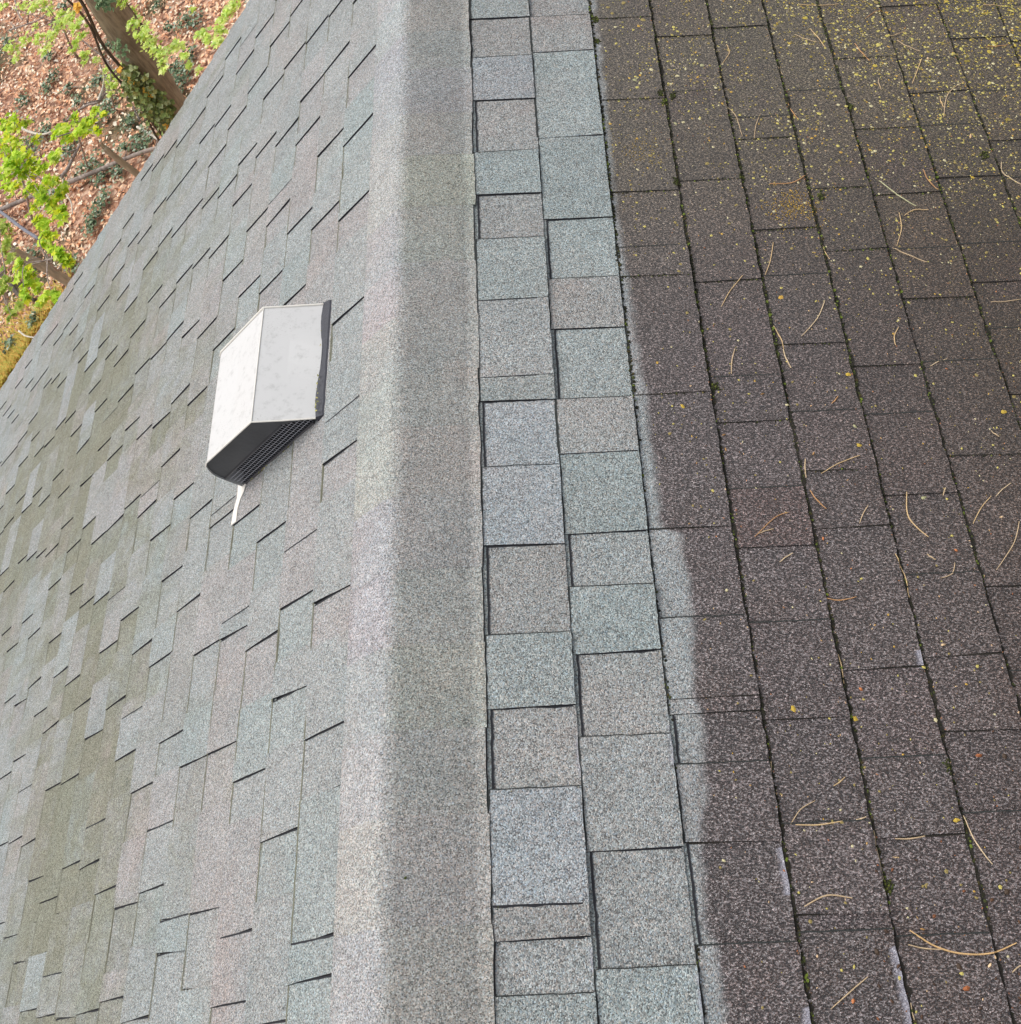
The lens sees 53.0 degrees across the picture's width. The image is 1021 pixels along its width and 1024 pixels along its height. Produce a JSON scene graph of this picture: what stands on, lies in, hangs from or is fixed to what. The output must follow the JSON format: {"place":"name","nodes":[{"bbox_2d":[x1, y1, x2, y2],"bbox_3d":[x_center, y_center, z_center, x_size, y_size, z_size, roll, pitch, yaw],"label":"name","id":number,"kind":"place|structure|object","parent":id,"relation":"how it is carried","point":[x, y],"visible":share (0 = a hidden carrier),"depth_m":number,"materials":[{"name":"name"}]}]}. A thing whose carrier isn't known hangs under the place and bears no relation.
{"place":"outdoors","nodes":[
{"label":"outdoors","id":0,"kind":"place"},
{"bbox_2d":[0,250,71,388],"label":"grass","id":1,"kind":"structure","parent":0,"point":[8,361],"depth_m":13.18,"materials":[{"name":"yellow plant"}]},
{"bbox_2d":[18,330,32,337],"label":"fallen branch","id":2,"kind":"object","parent":1,"relation":"on","point":[20,332],"visible":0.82,"depth_m":13.02,"materials":[{"name":"brown wood"}]},
{"bbox_2d":[0,0,248,387],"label":"ground","id":3,"kind":"structure","parent":0,"point":[135,162],"depth_m":15.09,"materials":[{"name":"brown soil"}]},
{"bbox_2d":[0,217,24,324],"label":"sapling","id":4,"kind":"object","parent":3,"relation":"on","point":[5,278],"visible":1,"depth_m":8.55,"materials":[{"name":"green plant"}]},
{"bbox_2d":[0,273,36,301],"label":"fallen branch","id":5,"kind":"object","parent":3,"relation":"on","point":[15,290],"visible":0.41,"depth_m":13.58,"materials":[{"name":"grey wood"}]},
{"bbox_2d":[0,112,69,227],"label":"sapling","id":6,"kind":"object","parent":3,"relation":"on","point":[13,161],"visible":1,"depth_m":8.10,"materials":[{"name":"green plant"}]},
{"bbox_2d":[9,244,70,286],"bbox_3d":[-5.205,-2.657,11.966,0.246,1.518,0.129,-15,58,21],"label":"dead tree","id":7,"kind":"object","parent":3,"relation":"on","point":[62,278],"visible":0.49,"depth_m":11.66,"materials":[{"name":"brown wood"}]},
{"bbox_2d":[11,200,75,308],"bbox_3d":[-4.453,-2.582,10.343,0.648,3.400,6.712,-48,53,-3],"label":"sapling","id":8,"kind":"object","parent":3,"relation":"on","point":[46,238],"visible":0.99,"depth_m":7.55,"materials":[{"name":"green plant"}]},
{"bbox_2d":[0,0,100,67],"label":"sapling","id":9,"kind":"object","parent":3,"relation":"on","point":[62,22],"visible":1,"depth_m":11.66,"materials":[{"name":"green plant"}]},
{"bbox_2d":[49,105,108,166],"bbox_3d":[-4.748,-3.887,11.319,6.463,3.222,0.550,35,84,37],"label":"sapling","id":10,"kind":"object","parent":3,"relation":"on","point":[84,128],"visible":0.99,"depth_m":8.75,"materials":[{"name":"green plant"}]},
{"bbox_2d":[92,52,121,109],"bbox_3d":[-5.090,-5.672,13.642,0.678,1.349,2.592,-45,53,-1],"label":"sapling","id":11,"kind":"object","parent":3,"relation":"on","point":[112,85],"visible":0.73,"depth_m":12.98,"materials":[{"name":"green plant"}]},
{"bbox_2d":[79,37,140,121],"bbox_3d":[-5.952,-6.528,15.214,0.154,0.023,3.489,-41,53,3],"label":"fallen branch","id":12,"kind":"object","parent":3,"relation":"on","point":[116,75],"visible":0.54,"depth_m":15.34,"materials":[{"name":"brown wood"}]},
{"bbox_2d":[99,142,138,176],"bbox_3d":[-4.504,-4.048,12.486,0.149,1.280,0.098,-15,58,21],"label":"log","id":13,"kind":"object","parent":3,"relation":"on","point":[121,162],"visible":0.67,"depth_m":12.19,"materials":[{"name":"brown wood"}]},
{"bbox_2d":[0,0,245,353],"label":"ivy ground cover","id":14,"kind":"object","parent":3,"relation":"on","point":[174,70],"visible":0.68,"depth_m":14.36,"materials":[{"name":"green plant"}]},
{"bbox_2d":[0,193,33,210],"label":"fallen branch","id":15,"kind":"object","parent":14,"relation":"on","point":[12,204],"visible":0.84,"depth_m":14.68,"materials":[{"name":"wood"}]},
{"bbox_2d":[0,210,38,239],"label":"fallen branch","id":16,"kind":"object","parent":14,"relation":"on","point":[18,225],"visible":0.94,"depth_m":14.31,"materials":[{"name":"grey wood"}]},
{"bbox_2d":[9,5,48,30],"bbox_3d":[-8.170,-8.432,17.343,0.950,0.169,0.318,-1,64,28],"label":"fallen branch","id":17,"kind":"object","parent":14,"relation":"on","point":[27,22],"visible":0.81,"depth_m":17.34,"materials":[{"name":"wood"}]},
{"bbox_2d":[21,127,54,134],"bbox_3d":[-7.080,-5.731,15.389,1.045,0.048,0.184,12,70,32],"label":"fallen branch","id":18,"kind":"object","parent":14,"relation":"on","point":[28,131],"visible":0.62,"depth_m":15.41,"materials":[{"name":"brown wood"}]},
{"bbox_2d":[58,142,81,178],"bbox_3d":[-6.202,-4.925,14.383,0.331,0.214,0.828,12,71,33],"label":"fallen branch","id":19,"kind":"object","parent":14,"relation":"on","point":[64,173],"visible":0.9,"depth_m":14.48,"materials":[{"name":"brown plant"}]},
{"bbox_2d":[63,87,108,122],"bbox_3d":[-6.321,-5.868,14.949,1.039,0.211,0.352,-30,54,11],"label":"fallen branch","id":20,"kind":"object","parent":14,"relation":"on","point":[91,103],"visible":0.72,"depth_m":14.99,"materials":[{"name":"wood"}]},
{"bbox_2d":[97,64,104,99],"bbox_3d":[-5.934,-6.194,14.780,0.442,0.422,0.083,-27,55,13],"label":"fallen branch","id":21,"kind":"object","parent":14,"relation":"on","point":[101,91],"visible":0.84,"depth_m":14.87,"materials":[{"name":"brown wood"}]},
{"bbox_2d":[62,136,158,184],"bbox_3d":[-5.424,-4.745,13.898,1.866,0.175,0.197,-13,59,22],"label":"fallen branch","id":22,"kind":"object","parent":14,"relation":"on","point":[104,167],"visible":0.76,"depth_m":13.97,"materials":[{"name":"wood"}]},
{"bbox_2d":[136,126,156,139],"bbox_3d":[-4.923,-5.144,13.914,0.687,0.040,0.040,37,85,37],"label":"fallen branch","id":23,"kind":"object","parent":14,"relation":"on","point":[150,134],"visible":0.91,"depth_m":13.89,"materials":[{"name":"brown wood"}]},
{"bbox_2d":[66,0,240,140],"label":"tree","id":24,"kind":"object","parent":3,"relation":"on","point":[151,90],"visible":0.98,"depth_m":11.35,"materials":[{"name":"green plant"}]},
{"bbox_2d":[0,0,1020,1023],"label":"house","id":25,"kind":"structure","parent":3,"relation":"on","point":[336,573],"depth_m":1.97,"materials":[{"name":"grey asphalt"}]},
{"bbox_2d":[404,0,1020,1023],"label":"moss","id":26,"kind":"object","parent":25,"relation":"on","point":[776,344],"visible":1,"depth_m":2.05,"materials":[{"name":"green plant"}]},
{"bbox_2d":[721,275,742,306],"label":"pine needle","id":27,"kind":"object","parent":25,"relation":"on","point":[730,290],"visible":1,"depth_m":2.06,"materials":[{"name":"beige plant"}]},
{"bbox_2d":[491,0,1020,1022],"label":"lichen","id":28,"kind":"object","parent":25,"relation":"on","point":[987,12],"visible":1,"depth_m":2.33},
{"bbox_2d":[765,242,773,274],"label":"pine needle","id":29,"kind":"object","parent":25,"relation":"on","point":[770,259],"visible":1,"depth_m":2.10,"materials":[{"name":"beige plant"}]},
{"bbox_2d":[754,512,788,536],"bbox_3d":[0.456,0.020,1.796,0.076,0.027,0.008,-45,53,0],"label":"pine needle","id":30,"kind":"object","parent":25,"relation":"on","point":[768,523],"visible":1,"depth_m":1.79,"materials":[{"name":"beige plant"}]},
{"bbox_2d":[770,175,804,183],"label":"pine needle","id":31,"kind":"object","parent":25,"relation":"on","point":[787,183],"visible":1,"depth_m":2.20,"materials":[{"name":"brown plant"}]},
{"bbox_2d":[792,801,813,821],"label":"pine needle","id":32,"kind":"object","parent":25,"relation":"on","point":[801,808],"visible":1,"depth_m":1.56,"materials":[{"name":"beige plant"}]},
{"bbox_2d":[802,301,824,335],"bbox_3d":[0.600,-0.382,2.019,0.008,0.026,0.103,20,75,35],"label":"pine needle","id":33,"kind":"object","parent":25,"relation":"on","point":[816,319],"visible":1,"depth_m":2.02,"materials":[{"name":"beige plant"}]},
{"bbox_2d":[796,821,841,825],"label":"pine needle","id":34,"kind":"object","parent":25,"relation":"on","point":[817,824],"visible":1,"depth_m":1.54,"materials":[{"name":"beige plant"}]},
{"bbox_2d":[628,1,1020,1023],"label":"plant litter","id":35,"kind":"object","parent":25,"relation":"on","point":[874,625],"visible":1,"depth_m":1.67,"materials":[{"name":"yellow plant"}]},
{"bbox_2d":[804,894,851,906],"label":"pine needle","id":36,"kind":"object","parent":25,"relation":"on","point":[825,896],"visible":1,"depth_m":1.49,"materials":[{"name":"beige plant"}]},
{"bbox_2d":[821,455,859,473],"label":"pine needle","id":37,"kind":"object","parent":25,"relation":"on","point":[840,462],"visible":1,"depth_m":1.85,"materials":[{"name":"beige plant"}]},
{"bbox_2d":[831,977,867,1008],"bbox_3d":[0.473,0.671,1.430,0.067,0.024,0.002,-44,53,0],"label":"pine needle","id":38,"kind":"object","parent":25,"relation":"on","point":[849,992],"visible":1,"depth_m":1.43,"materials":[{"name":"beige plant"}]},
{"bbox_2d":[873,830,883,879],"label":"pine needle","id":39,"kind":"object","parent":25,"relation":"on","point":[877,853],"visible":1,"depth_m":1.52,"materials":[{"name":"plant"}]},
{"bbox_2d":[879,180,915,205],"bbox_3d":[0.827,-0.681,2.192,0.005,0.028,0.097,-45,53,0],"label":"pine needle","id":40,"kind":"object","parent":25,"relation":"on","point":[896,193],"visible":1,"depth_m":2.19,"materials":[{"name":"beige plant"}]},
{"bbox_2d":[895,554,908,595],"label":"pine needle","id":41,"kind":"object","parent":25,"relation":"on","point":[903,573],"visible":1,"depth_m":1.75,"materials":[{"name":"brown plant"}]},
{"bbox_2d":[895,836,924,839],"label":"pine needle","id":42,"kind":"object","parent":25,"relation":"on","point":[909,838],"visible":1,"depth_m":1.53,"materials":[{"name":"beige plant"}]},
{"bbox_2d":[893,248,926,261],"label":"pine needle","id":43,"kind":"object","parent":25,"relation":"on","point":[909,255],"visible":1,"depth_m":2.10,"materials":[{"name":"beige plant"}]},
{"bbox_2d":[906,492,928,536],"bbox_3d":[0.710,0.006,1.808,0.018,0.011,0.093,-23,56,16],"label":"pine needle","id":44,"kind":"object","parent":25,"relation":"on","point":[910,519],"visible":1,"depth_m":1.80,"materials":[{"name":"beige plant"}]},
{"bbox_2d":[908,944,941,949],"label":"pine needle","id":45,"kind":"object","parent":25,"relation":"on","point":[924,948],"visible":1,"depth_m":1.46,"materials":[{"name":"beige plant"}]},
{"bbox_2d":[943,81,964,117],"bbox_3d":[1.007,-0.944,2.343,0.019,0.035,0.138,17,74,34],"label":"pine needle","id":46,"kind":"object","parent":25,"relation":"on","point":[947,95],"visible":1,"depth_m":2.34,"materials":[{"name":"beige plant"}]},
{"bbox_2d":[910,930,1016,954],"bbox_3d":[0.647,0.619,1.462,0.137,0.063,0.025,-6,62,26],"label":"pine needle","id":47,"kind":"object","parent":25,"relation":"on","point":[964,953],"visible":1,"depth_m":1.46,"materials":[{"name":"beige plant"}]},
{"bbox_2d":[963,815,991,863],"bbox_3d":[0.697,0.491,1.533,0.006,0.011,0.076,-30,54,11],"label":"pine needle","id":48,"kind":"object","parent":25,"relation":"on","point":[975,841],"visible":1,"depth_m":1.53,"materials":[{"name":"beige plant"}]},
{"bbox_2d":[996,521,1019,569],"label":"pine needle","id":49,"kind":"object","parent":25,"relation":"on","point":[1011,546],"visible":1,"depth_m":1.77,"materials":[{"name":"beige plant"}]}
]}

